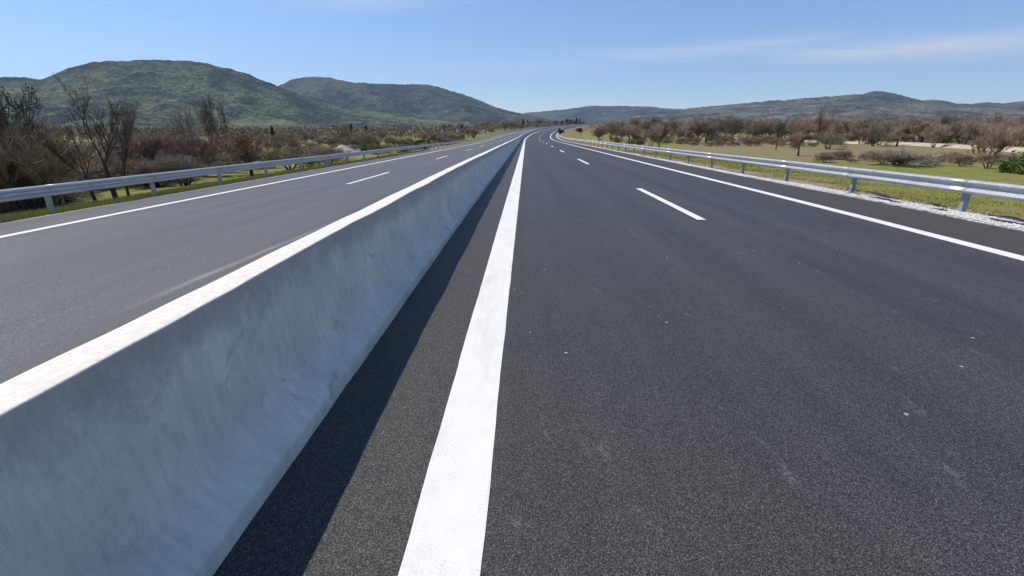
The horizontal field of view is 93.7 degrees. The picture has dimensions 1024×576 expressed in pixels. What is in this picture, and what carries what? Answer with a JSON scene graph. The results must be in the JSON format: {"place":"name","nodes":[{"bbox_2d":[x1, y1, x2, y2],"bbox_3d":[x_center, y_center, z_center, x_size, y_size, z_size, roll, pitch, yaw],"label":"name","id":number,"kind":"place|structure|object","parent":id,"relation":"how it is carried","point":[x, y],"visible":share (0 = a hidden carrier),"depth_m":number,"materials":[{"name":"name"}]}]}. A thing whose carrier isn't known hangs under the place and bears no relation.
{"place":"outdoors","nodes":[
{"label":"outdoors","id":0,"kind":"place"},
{"bbox_2d":[0,59,468,128],"bbox_3d":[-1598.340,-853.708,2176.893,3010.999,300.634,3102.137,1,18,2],"label":"hills","id":1,"kind":"structure","parent":0,"point":[153,88],"depth_m":1715.82,"materials":[{"name":"green plant"}]},
{"bbox_2d":[0,131,516,222],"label":"verge","id":2,"kind":"structure","parent":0,"point":[143,191],"depth_m":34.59,"materials":[{"name":"green plant"}]},
{"bbox_2d":[0,87,28,210],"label":"dark tree","id":3,"kind":"object","parent":2,"relation":"on","point":[22,202],"visible":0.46,"depth_m":20.10,"materials":[{"name":"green plant"}]},
{"bbox_2d":[0,83,46,135],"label":"dark tree","id":4,"kind":"object","parent":2,"relation":"on","point":[28,102],"visible":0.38,"depth_m":22.21,"materials":[{"name":"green plant"}]},
{"bbox_2d":[0,173,63,212],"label":"bare shrub","id":5,"kind":"object","parent":2,"relation":"on","point":[13,207],"visible":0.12,"depth_m":21.55,"materials":[{"name":"brown plant"}]},
{"bbox_2d":[0,115,71,209],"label":"coppice tree","id":6,"kind":"object","parent":2,"relation":"on","point":[13,172],"visible":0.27,"depth_m":21.02,"materials":[{"name":"brown plant"}]},
{"bbox_2d":[0,119,86,206],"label":"coppice tree","id":7,"kind":"object","parent":2,"relation":"on","point":[36,183],"visible":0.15,"depth_m":20.84,"materials":[{"name":"brown plant"}]},
{"bbox_2d":[31,172,89,202],"bbox_3d":[-22.672,-4.865,23.326,2.967,2.149,2.751,-3,18,-8],"label":"bare shrub","id":8,"kind":"object","parent":2,"relation":"on","point":[68,179],"visible":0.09,"depth_m":23.76,"materials":[{"name":"brown plant"}]},
{"bbox_2d":[0,114,121,209],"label":"coppice tree","id":9,"kind":"object","parent":2,"relation":"on","point":[51,164],"visible":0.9,"depth_m":20.35,"materials":[{"name":"brown plant"}]},
{"bbox_2d":[18,107,108,200],"bbox_3d":[-18.232,-5.385,19.877,1.402,3.964,2.801,13,22,35],"label":"bare tree","id":10,"kind":"object","parent":2,"relation":"on","point":[93,196],"visible":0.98,"depth_m":19.70,"materials":[{"name":"brown plant"}]},
{"bbox_2d":[42,71,135,198],"bbox_3d":[-17.168,-6.290,20.348,2.606,5.273,2.353,-2,18,-7],"label":"bare tree","id":11,"kind":"object","parent":2,"relation":"on","point":[117,117],"visible":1,"depth_m":20.13,"materials":[{"name":"brown plant"}]},
{"bbox_2d":[99,97,137,195],"bbox_3d":[-17.730,-6.525,22.452,1.697,4.654,2.263,-2,18,-7],"label":"bare tree","id":12,"kind":"object","parent":2,"relation":"on","point":[131,122],"visible":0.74,"depth_m":21.90,"materials":[{"name":"brown plant"}]},
{"bbox_2d":[147,150,209,187],"bbox_3d":[-23.057,-8.250,33.086,3.540,2.808,3.818,12,21,31],"label":"bare shrub","id":13,"kind":"object","parent":2,"relation":"on","point":[176,165],"visible":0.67,"depth_m":32.55,"materials":[{"name":"brown plant"}]},
{"bbox_2d":[159,161,206,186],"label":"bare shrub","id":14,"kind":"object","parent":2,"relation":"on","point":[190,181],"visible":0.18,"depth_m":33.54,"materials":[{"name":"brown plant"}]},
{"bbox_2d":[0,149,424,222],"bbox_3d":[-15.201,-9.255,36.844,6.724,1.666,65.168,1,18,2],"label":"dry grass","id":15,"kind":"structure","parent":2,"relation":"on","point":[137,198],"depth_m":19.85,"materials":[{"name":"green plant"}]},
{"bbox_2d":[216,140,260,170],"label":"bare tree","id":16,"kind":"object","parent":2,"relation":"on","point":[242,158],"visible":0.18,"depth_m":40.85,"materials":[{"name":"brown plant"}]},
{"bbox_2d":[215,119,272,175],"bbox_3d":[-21.438,-11.237,38.803,4.298,4.501,3.655,-13,22,-34],"label":"oak tree","id":17,"kind":"object","parent":2,"relation":"on","point":[239,144],"visible":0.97,"depth_m":38.40,"materials":[{"name":"brown plant"}]},
{"bbox_2d":[0,132,511,223],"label":"gravel strip","id":18,"kind":"object","parent":2,"relation":"on","point":[181,192],"visible":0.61,"depth_m":17.08,"materials":[{"name":"grey gravel"}]},
{"bbox_2d":[0,127,539,213],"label":"guardrail","id":19,"kind":"object","parent":2,"relation":"on","point":[46,192],"visible":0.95,"depth_m":17.53,"materials":[{"name":"metal"}]},
{"bbox_2d":[256,147,316,169],"bbox_3d":[-21.449,-12.481,46.731,6.126,2.512,5.854,-6,19,-17],"label":"bare shrub","id":20,"kind":"object","parent":2,"relation":"on","point":[271,156],"visible":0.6,"depth_m":45.75,"materials":[{"name":"brown plant"}]},
{"bbox_2d":[296,153,323,166],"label":"bare shrub","id":21,"kind":"object","parent":2,"relation":"on","point":[318,163],"visible":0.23,"depth_m":47.20,"materials":[{"name":"brown plant"}]},
{"bbox_2d":[303,143,353,164],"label":"bare shrub","id":22,"kind":"object","parent":2,"relation":"on","point":[325,151],"visible":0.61,"depth_m":53.82,"materials":[{"name":"brown plant"}]},
{"bbox_2d":[0,128,539,383],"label":"road","id":23,"kind":"structure","parent":0,"point":[65,288],"depth_m":8.69,"materials":[{"name":"grey asphalt"}]},
{"bbox_2d":[0,130,525,237],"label":"road marking","id":24,"kind":"structure","parent":23,"relation":"on","point":[177,201],"depth_m":13.79,"materials":[{"name":"paint"}]},
{"bbox_2d":[278,77,564,127],"bbox_3d":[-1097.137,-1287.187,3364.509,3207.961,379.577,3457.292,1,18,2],"label":"hills","id":25,"kind":"structure","parent":0,"point":[425,101],"depth_m":3299.56,"materials":[{"name":"green plant"}]},
{"bbox_2d":[0,127,1023,213],"bbox_3d":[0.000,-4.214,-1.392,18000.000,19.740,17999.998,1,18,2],"label":"ground","id":26,"kind":"structure","parent":0,"point":[977,171],"depth_m":54.39,"materials":[{"name":"green plant"}]},
{"bbox_2d":[44,165,99,201],"bbox_3d":[-24.289,-5.662,25.670,3.593,3.414,4.346,5,19,15],"label":"bare shrub","id":27,"kind":"object","parent":26,"relation":"on","point":[89,178],"visible":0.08,"depth_m":26.30,"materials":[{"name":"brown plant"}]},
{"bbox_2d":[78,160,119,190],"bbox_3d":[-27.968,-7.228,31.590,3.699,2.436,3.504,-5,19,-14],"label":"bare shrub","id":28,"kind":"object","parent":26,"relation":"on","point":[100,173],"visible":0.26,"depth_m":31.82,"materials":[{"name":"brown plant"}]},
{"bbox_2d":[81,137,135,158],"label":"coppice tree","id":29,"kind":"object","parent":26,"relation":"on","point":[113,148],"visible":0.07,"depth_m":39.60,"materials":[{"name":"brown plant"}]},
{"bbox_2d":[89,143,133,159],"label":"bare tree","id":30,"kind":"object","parent":26,"relation":"on","point":[114,153],"visible":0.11,"depth_m":36.05,"materials":[{"name":"brown plant"}]},
{"bbox_2d":[94,153,162,187],"bbox_3d":[-26.659,-7.998,33.215,4.889,2.622,5.115,-8,20,-22],"label":"bare shrub","id":31,"kind":"object","parent":26,"relation":"on","point":[119,167],"visible":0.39,"depth_m":33.15,"materials":[{"name":"brown plant"}]},
{"bbox_2d":[106,128,175,162],"bbox_3d":[-30.173,-11.126,39.855,5.260,4.150,4.123,-14,23,-36],"label":"bare tree","id":32,"kind":"object","parent":26,"relation":"on","point":[143,143],"visible":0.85,"depth_m":39.02,"materials":[{"name":"brown plant"}]},
{"bbox_2d":[120,156,191,189],"bbox_3d":[-24.003,-7.857,32.914,4.745,2.396,3.953,-11,21,-29],"label":"bare shrub","id":33,"kind":"object","parent":26,"relation":"on","point":[139,170],"visible":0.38,"depth_m":32.10,"materials":[{"name":"brown plant"}]},
{"bbox_2d":[136,139,177,160],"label":"coppice tree","id":34,"kind":"object","parent":26,"relation":"on","point":[171,148],"visible":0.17,"depth_m":40.44,"materials":[{"name":"brown plant"}]},
{"bbox_2d":[135,125,183,153],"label":"coppice tree","id":35,"kind":"object","parent":26,"relation":"on","point":[176,130],"visible":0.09,"depth_m":45.60,"materials":[{"name":"brown plant"}]},
{"bbox_2d":[164,99,207,163],"bbox_3d":[-27.639,-13.089,41.644,3.248,6.688,2.274,-14,23,-37],"label":"bare tree","id":36,"kind":"object","parent":26,"relation":"on","point":[190,127],"visible":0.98,"depth_m":41.16,"materials":[{"name":"brown plant"}]},
{"bbox_2d":[169,132,230,175],"bbox_3d":[-26.590,-11.557,41.487,5.441,3.866,3.954,-2,18,-7],"label":"coppice tree","id":37,"kind":"object","parent":26,"relation":"on","point":[197,148],"visible":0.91,"depth_m":40.90,"materials":[{"name":"brown plant"}]},
{"bbox_2d":[194,93,215,165],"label":"bare tree","id":38,"kind":"object","parent":26,"relation":"on","point":[205,113],"visible":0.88,"depth_m":44.60,"materials":[{"name":"brown plant"}]},
{"bbox_2d":[198,98,230,160],"bbox_3d":[-29.435,-15.204,47.503,2.870,7.089,2.640,-1,18,-4],"label":"bare tree","id":39,"kind":"object","parent":26,"relation":"on","point":[223,118],"visible":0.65,"depth_m":47.38,"materials":[{"name":"brown plant"}]},
{"bbox_2d":[269,130,306,149],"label":"bare shrub","id":40,"kind":"object","parent":26,"relation":"on","point":[280,139],"visible":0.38,"depth_m":104.04,"materials":[{"name":"brown plant"}]},
{"bbox_2d":[24,121,552,141],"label":"woodland","id":41,"kind":"object","parent":26,"relation":"on","point":[393,132],"visible":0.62,"depth_m":184.42,"materials":[{"name":"brown plant"}]},
{"bbox_2d":[282,136,301,149],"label":"coppice tree","id":42,"kind":"object","parent":26,"relation":"on","point":[292,142],"visible":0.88,"depth_m":87.07,"materials":[{"name":"brown plant"}]},
{"bbox_2d":[332,145,359,151],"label":"earth bank","id":43,"kind":"structure","parent":26,"relation":"on","point":[344,148],"depth_m":97.38,"materials":[{"name":"beige soil"}]},
{"bbox_2d":[357,133,377,144],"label":"coppice tree","id":44,"kind":"object","parent":26,"relation":"on","point":[366,139],"visible":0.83,"depth_m":96.79,"materials":[{"name":"brown plant"}]},
{"bbox_2d":[606,121,621,138],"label":"oak tree","id":45,"kind":"object","parent":26,"relation":"on","point":[611,128],"visible":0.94,"depth_m":138.64,"materials":[{"name":"brown plant"}]},
{"bbox_2d":[625,125,643,139],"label":"coppice tree","id":46,"kind":"object","parent":26,"relation":"on","point":[633,131],"visible":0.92,"depth_m":126.05,"materials":[{"name":"brown plant"}]},
{"bbox_2d":[647,121,671,146],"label":"bare tree","id":47,"kind":"object","parent":26,"relation":"on","point":[665,131],"visible":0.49,"depth_m":71.06,"materials":[{"name":"brown plant"}]},
{"bbox_2d":[669,124,688,138],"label":"coppice tree","id":48,"kind":"object","parent":26,"relation":"on","point":[680,132],"visible":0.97,"depth_m":113.48,"materials":[{"name":"brown plant"}]},
{"bbox_2d":[543,119,850,132],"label":"woodland","id":49,"kind":"object","parent":26,"relation":"on","point":[628,124],"visible":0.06,"depth_m":282.30,"materials":[{"name":"brown plant"}]},
{"bbox_2d":[686,117,713,142],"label":"bare tree","id":50,"kind":"object","parent":26,"relation":"on","point":[696,127],"visible":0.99,"depth_m":115.17,"materials":[{"name":"brown plant"}]},
{"bbox_2d":[692,119,726,142],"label":"bare tree","id":51,"kind":"object","parent":26,"relation":"on","point":[711,130],"visible":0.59,"depth_m":118.37,"materials":[{"name":"brown plant"}]},
{"bbox_2d":[713,133,733,143],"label":"bare shrub","id":52,"kind":"object","parent":26,"relation":"on","point":[726,137],"visible":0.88,"depth_m":102.95,"materials":[{"name":"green plant"}]},
{"bbox_2d":[709,118,742,134],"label":"coppice tree","id":53,"kind":"object","parent":26,"relation":"on","point":[724,128],"visible":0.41,"depth_m":137.23,"materials":[{"name":"brown plant"}]},
{"bbox_2d":[725,116,753,141],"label":"bare tree","id":54,"kind":"object","parent":26,"relation":"on","point":[737,126],"visible":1,"depth_m":120.11,"materials":[{"name":"brown plant"}]},
{"bbox_2d":[738,118,773,136],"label":"coppice tree","id":55,"kind":"object","parent":26,"relation":"on","point":[760,127],"visible":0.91,"depth_m":127.04,"materials":[{"name":"brown plant"}]},
{"bbox_2d":[770,118,789,149],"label":"bare tree","id":56,"kind":"object","parent":26,"relation":"on","point":[780,127],"visible":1,"depth_m":65.83,"materials":[{"name":"brown plant"}]},
{"bbox_2d":[771,122,790,136],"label":"bare tree","id":57,"kind":"object","parent":26,"relation":"on","point":[785,132],"visible":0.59,"depth_m":113.09,"materials":[{"name":"brown plant"}]},
{"bbox_2d":[784,131,809,155],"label":"bare tree","id":58,"kind":"object","parent":26,"relation":"on","point":[795,140],"visible":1,"depth_m":49.95,"materials":[{"name":"brown plant"}]},
{"bbox_2d":[787,123,816,134],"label":"coppice tree","id":59,"kind":"object","parent":26,"relation":"on","point":[792,129],"visible":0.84,"depth_m":104.13,"materials":[{"name":"brown plant"}]},
{"bbox_2d":[788,115,829,139],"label":"coppice tree","id":60,"kind":"object","parent":26,"relation":"on","point":[808,122],"visible":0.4,"depth_m":116.16,"materials":[{"name":"brown plant"}]},
{"bbox_2d":[812,151,836,162],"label":"bare shrub","id":61,"kind":"object","parent":26,"relation":"on","point":[825,155],"visible":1,"depth_m":38.47,"materials":[{"name":"brown plant"}]},
{"bbox_2d":[811,117,840,134],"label":"coppice tree","id":62,"kind":"object","parent":26,"relation":"on","point":[826,125],"visible":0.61,"depth_m":112.12,"materials":[{"name":"brown plant"}]},
{"bbox_2d":[816,103,837,141],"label":"bare tree","id":63,"kind":"object","parent":26,"relation":"on","point":[821,117],"visible":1,"depth_m":104.63,"materials":[{"name":"brown plant"}]},
{"bbox_2d":[806,132,852,149],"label":"bare shrub","id":64,"kind":"object","parent":26,"relation":"on","point":[834,140],"visible":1,"depth_m":67.47,"materials":[{"name":"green plant"}]},
{"bbox_2d":[819,122,852,144],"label":"bare tree","id":65,"kind":"object","parent":26,"relation":"on","point":[837,130],"visible":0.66,"depth_m":93.98,"materials":[{"name":"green plant"}]},
{"bbox_2d":[833,119,853,135],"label":"bare tree","id":66,"kind":"object","parent":26,"relation":"on","point":[845,122],"visible":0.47,"depth_m":132.99,"materials":[{"name":"brown plant"}]},
{"bbox_2d":[834,150,856,159],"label":"bare shrub","id":67,"kind":"object","parent":26,"relation":"on","point":[843,155],"visible":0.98,"depth_m":41.91,"materials":[{"name":"brown plant"}]},
{"bbox_2d":[849,127,868,143],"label":"coppice tree","id":68,"kind":"object","parent":26,"relation":"on","point":[862,132],"visible":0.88,"depth_m":96.29,"materials":[{"name":"brown plant"}]},
{"bbox_2d":[844,116,885,141],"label":"coppice tree","id":69,"kind":"object","parent":26,"relation":"on","point":[862,125],"visible":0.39,"depth_m":106.38,"materials":[{"name":"brown plant"}]},
{"bbox_2d":[866,121,886,145],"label":"coppice tree","id":70,"kind":"object","parent":26,"relation":"on","point":[875,132],"visible":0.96,"depth_m":83.42,"materials":[{"name":"brown plant"}]},
{"bbox_2d":[868,119,899,144],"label":"coppice tree","id":71,"kind":"object","parent":26,"relation":"on","point":[887,123],"visible":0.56,"depth_m":88.26,"materials":[{"name":"brown plant"}]},
{"bbox_2d":[877,123,908,146],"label":"bare tree","id":72,"kind":"object","parent":26,"relation":"on","point":[892,135],"visible":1,"depth_m":81.94,"materials":[{"name":"brown plant"}]},
{"bbox_2d":[858,147,954,167],"bbox_3d":[28.149,-9.540,34.916,5.921,1.476,5.490,-9,20,-25],"label":"bare shrub","id":73,"kind":"object","parent":26,"relation":"on","point":[900,156],"visible":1,"depth_m":34.06,"materials":[{"name":"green plant"}]},
{"bbox_2d":[898,133,917,141],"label":"bare shrub","id":74,"kind":"object","parent":26,"relation":"on","point":[909,137],"visible":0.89,"depth_m":101.92,"materials":[{"name":"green plant"}]},
{"bbox_2d":[894,115,945,141],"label":"coppice tree","id":75,"kind":"object","parent":26,"relation":"on","point":[926,120],"visible":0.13,"depth_m":107.18,"materials":[{"name":"brown plant"}]},
{"bbox_2d":[910,121,938,142],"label":"bare tree","id":76,"kind":"object","parent":26,"relation":"on","point":[922,127],"visible":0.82,"depth_m":90.34,"materials":[{"name":"brown plant"}]},
{"bbox_2d":[917,122,954,147],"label":"coppice tree","id":77,"kind":"object","parent":26,"relation":"on","point":[940,132],"visible":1,"depth_m":76.69,"materials":[{"name":"brown plant"}]},
{"bbox_2d":[923,134,958,142],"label":"bare shrub","id":78,"kind":"object","parent":26,"relation":"on","point":[944,140],"visible":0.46,"depth_m":83.21,"materials":[{"name":"brown plant"}]},
{"bbox_2d":[929,122,961,143],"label":"coppice tree","id":79,"kind":"object","parent":26,"relation":"on","point":[954,128],"visible":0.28,"depth_m":82.20,"materials":[{"name":"brown plant"}]},
{"bbox_2d":[933,115,961,126],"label":"coppice tree","id":80,"kind":"object","parent":26,"relation":"on","point":[944,121],"visible":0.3,"depth_m":105.34,"materials":[{"name":"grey plant"}]},
{"bbox_2d":[951,154,978,166],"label":"bare shrub","id":81,"kind":"object","parent":26,"relation":"on","point":[964,159],"visible":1,"depth_m":34.23,"materials":[{"name":"brown plant"}]},
{"bbox_2d":[948,111,985,143],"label":"coppice tree","id":82,"kind":"object","parent":26,"relation":"on","point":[977,120],"visible":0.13,"depth_m":90.35,"materials":[{"name":"brown plant"}]},
{"bbox_2d":[956,118,1002,144],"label":"bare tree","id":83,"kind":"object","parent":26,"relation":"on","point":[973,129],"visible":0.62,"depth_m":75.55,"materials":[{"name":"brown plant"}]},
{"bbox_2d":[958,119,1012,143],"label":"coppice tree","id":84,"kind":"object","parent":26,"relation":"on","point":[991,124],"visible":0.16,"depth_m":79.34,"materials":[{"name":"brown plant"}]},
{"bbox_2d":[974,153,1006,162],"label":"bare shrub","id":85,"kind":"object","parent":26,"relation":"on","point":[984,157],"visible":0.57,"depth_m":38.21,"materials":[{"name":"brown plant"}]},
{"bbox_2d":[966,122,1023,168],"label":"coppice tree","id":86,"kind":"object","parent":26,"relation":"on","point":[1000,140],"visible":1,"depth_m":31.48,"materials":[{"name":"brown plant"}]},
{"bbox_2d":[978,114,1013,125],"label":"coppice tree","id":87,"kind":"object","parent":26,"relation":"on","point":[999,117],"visible":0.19,"depth_m":100.77,"materials":[{"name":"brown plant"}]},
{"bbox_2d":[984,117,1023,129],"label":"coppice tree","id":88,"kind":"object","parent":26,"relation":"on","point":[1007,121],"visible":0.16,"depth_m":81.84,"materials":[{"name":"brown plant"}]},
{"bbox_2d":[992,150,1023,174],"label":"leafy bush","id":89,"kind":"object","parent":26,"relation":"on","point":[1014,166],"visible":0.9,"depth_m":28.58,"materials":[{"name":"green plant"}]},
{"bbox_2d":[0,0,1023,113],"label":"sky","id":90,"kind":"structure","parent":0,"point":[518,56],"materials":[{"name":"blue"}]},
{"bbox_2d":[523,105,681,124],"bbox_3d":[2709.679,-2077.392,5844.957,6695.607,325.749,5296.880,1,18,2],"label":"hills","id":91,"kind":"structure","parent":0,"point":[593,114],"depth_m":5943.11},
{"bbox_2d":[213,125,1023,575],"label":"road","id":92,"kind":"structure","parent":0,"point":[739,381],"depth_m":3.42,"materials":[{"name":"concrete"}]},
{"bbox_2d":[0,124,601,575],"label":"concrete barrier","id":93,"kind":"object","parent":92,"relation":"on","point":[172,438],"visible":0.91,"depth_m":2.22,"materials":[{"name":"grey concrete"}]},
{"bbox_2d":[398,125,579,575],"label":"road marking","id":94,"kind":"structure","parent":92,"relation":"on","point":[447,535],"depth_m":2.87,"materials":[{"name":"paint"}]},
{"bbox_2d":[540,133,705,219],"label":"road marking","id":95,"kind":"object","parent":92,"relation":"on","point":[693,215],"visible":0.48,"depth_m":12.28,"materials":[{"name":"paint"}]},
{"bbox_2d":[550,131,1023,260],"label":"road marking","id":96,"kind":"object","parent":92,"relation":"on","point":[993,250],"visible":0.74,"depth_m":9.94,"materials":[{"name":"paint"}]},
{"bbox_2d":[557,125,1023,220],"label":"verge","id":97,"kind":"structure","parent":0,"point":[572,133],"depth_m":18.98,"materials":[{"name":"green plant"}]},
{"bbox_2d":[589,127,608,140],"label":"coppice tree","id":98,"kind":"object","parent":97,"relation":"on","point":[599,132],"visible":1,"depth_m":122.08,"materials":[{"name":"brown plant"}]},
{"bbox_2d":[637,122,664,146],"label":"coppice tree","id":99,"kind":"object","parent":97,"relation":"on","point":[652,135],"visible":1,"depth_m":67.67,"materials":[{"name":"brown plant"}]},
{"bbox_2d":[556,126,1023,230],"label":"gravel strip","id":100,"kind":"object","parent":97,"relation":"on","point":[984,217],"visible":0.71,"depth_m":12.31,"materials":[{"name":"grey gravel"}]},
{"bbox_2d":[558,126,1023,211],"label":"guardrail","id":101,"kind":"object","parent":100,"relation":"on","point":[966,188],"visible":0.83,"depth_m":13.98,"materials":[{"name":"metal"}]},
{"bbox_2d":[988,214,1023,221],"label":"torn membrane","id":102,"kind":"object","parent":100,"relation":"on","point":[1015,218],"visible":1,"depth_m":9.76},
{"bbox_2d":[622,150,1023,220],"bbox_3d":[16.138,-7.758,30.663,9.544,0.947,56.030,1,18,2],"label":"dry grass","id":103,"kind":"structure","parent":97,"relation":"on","point":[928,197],"depth_m":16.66,"materials":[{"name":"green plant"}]},
{"bbox_2d":[629,94,1023,123],"bbox_3d":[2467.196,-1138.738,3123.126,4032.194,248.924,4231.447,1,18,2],"label":"hills","id":104,"kind":"structure","parent":0,"point":[860,106],"depth_m":2905.35,"materials":[{"name":"green plant"}]},
{"bbox_2d":[655,158,1023,229],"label":"gravel","id":105,"kind":"structure","parent":0,"point":[962,215],"depth_m":12.30,"materials":[{"name":"grey gravel"}]},
{"bbox_2d":[734,138,1023,152],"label":"dirt track","id":106,"kind":"structure","parent":0,"point":[958,146],"depth_m":79.68,"materials":[{"name":"beige soil"}]},
{"bbox_2d":[861,91,1023,109],"bbox_3d":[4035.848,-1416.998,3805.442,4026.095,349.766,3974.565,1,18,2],"label":"hills","id":107,"kind":"structure","parent":0,"point":[1018,105],"depth_m":3895.15,"materials":[{"name":"green plant"}]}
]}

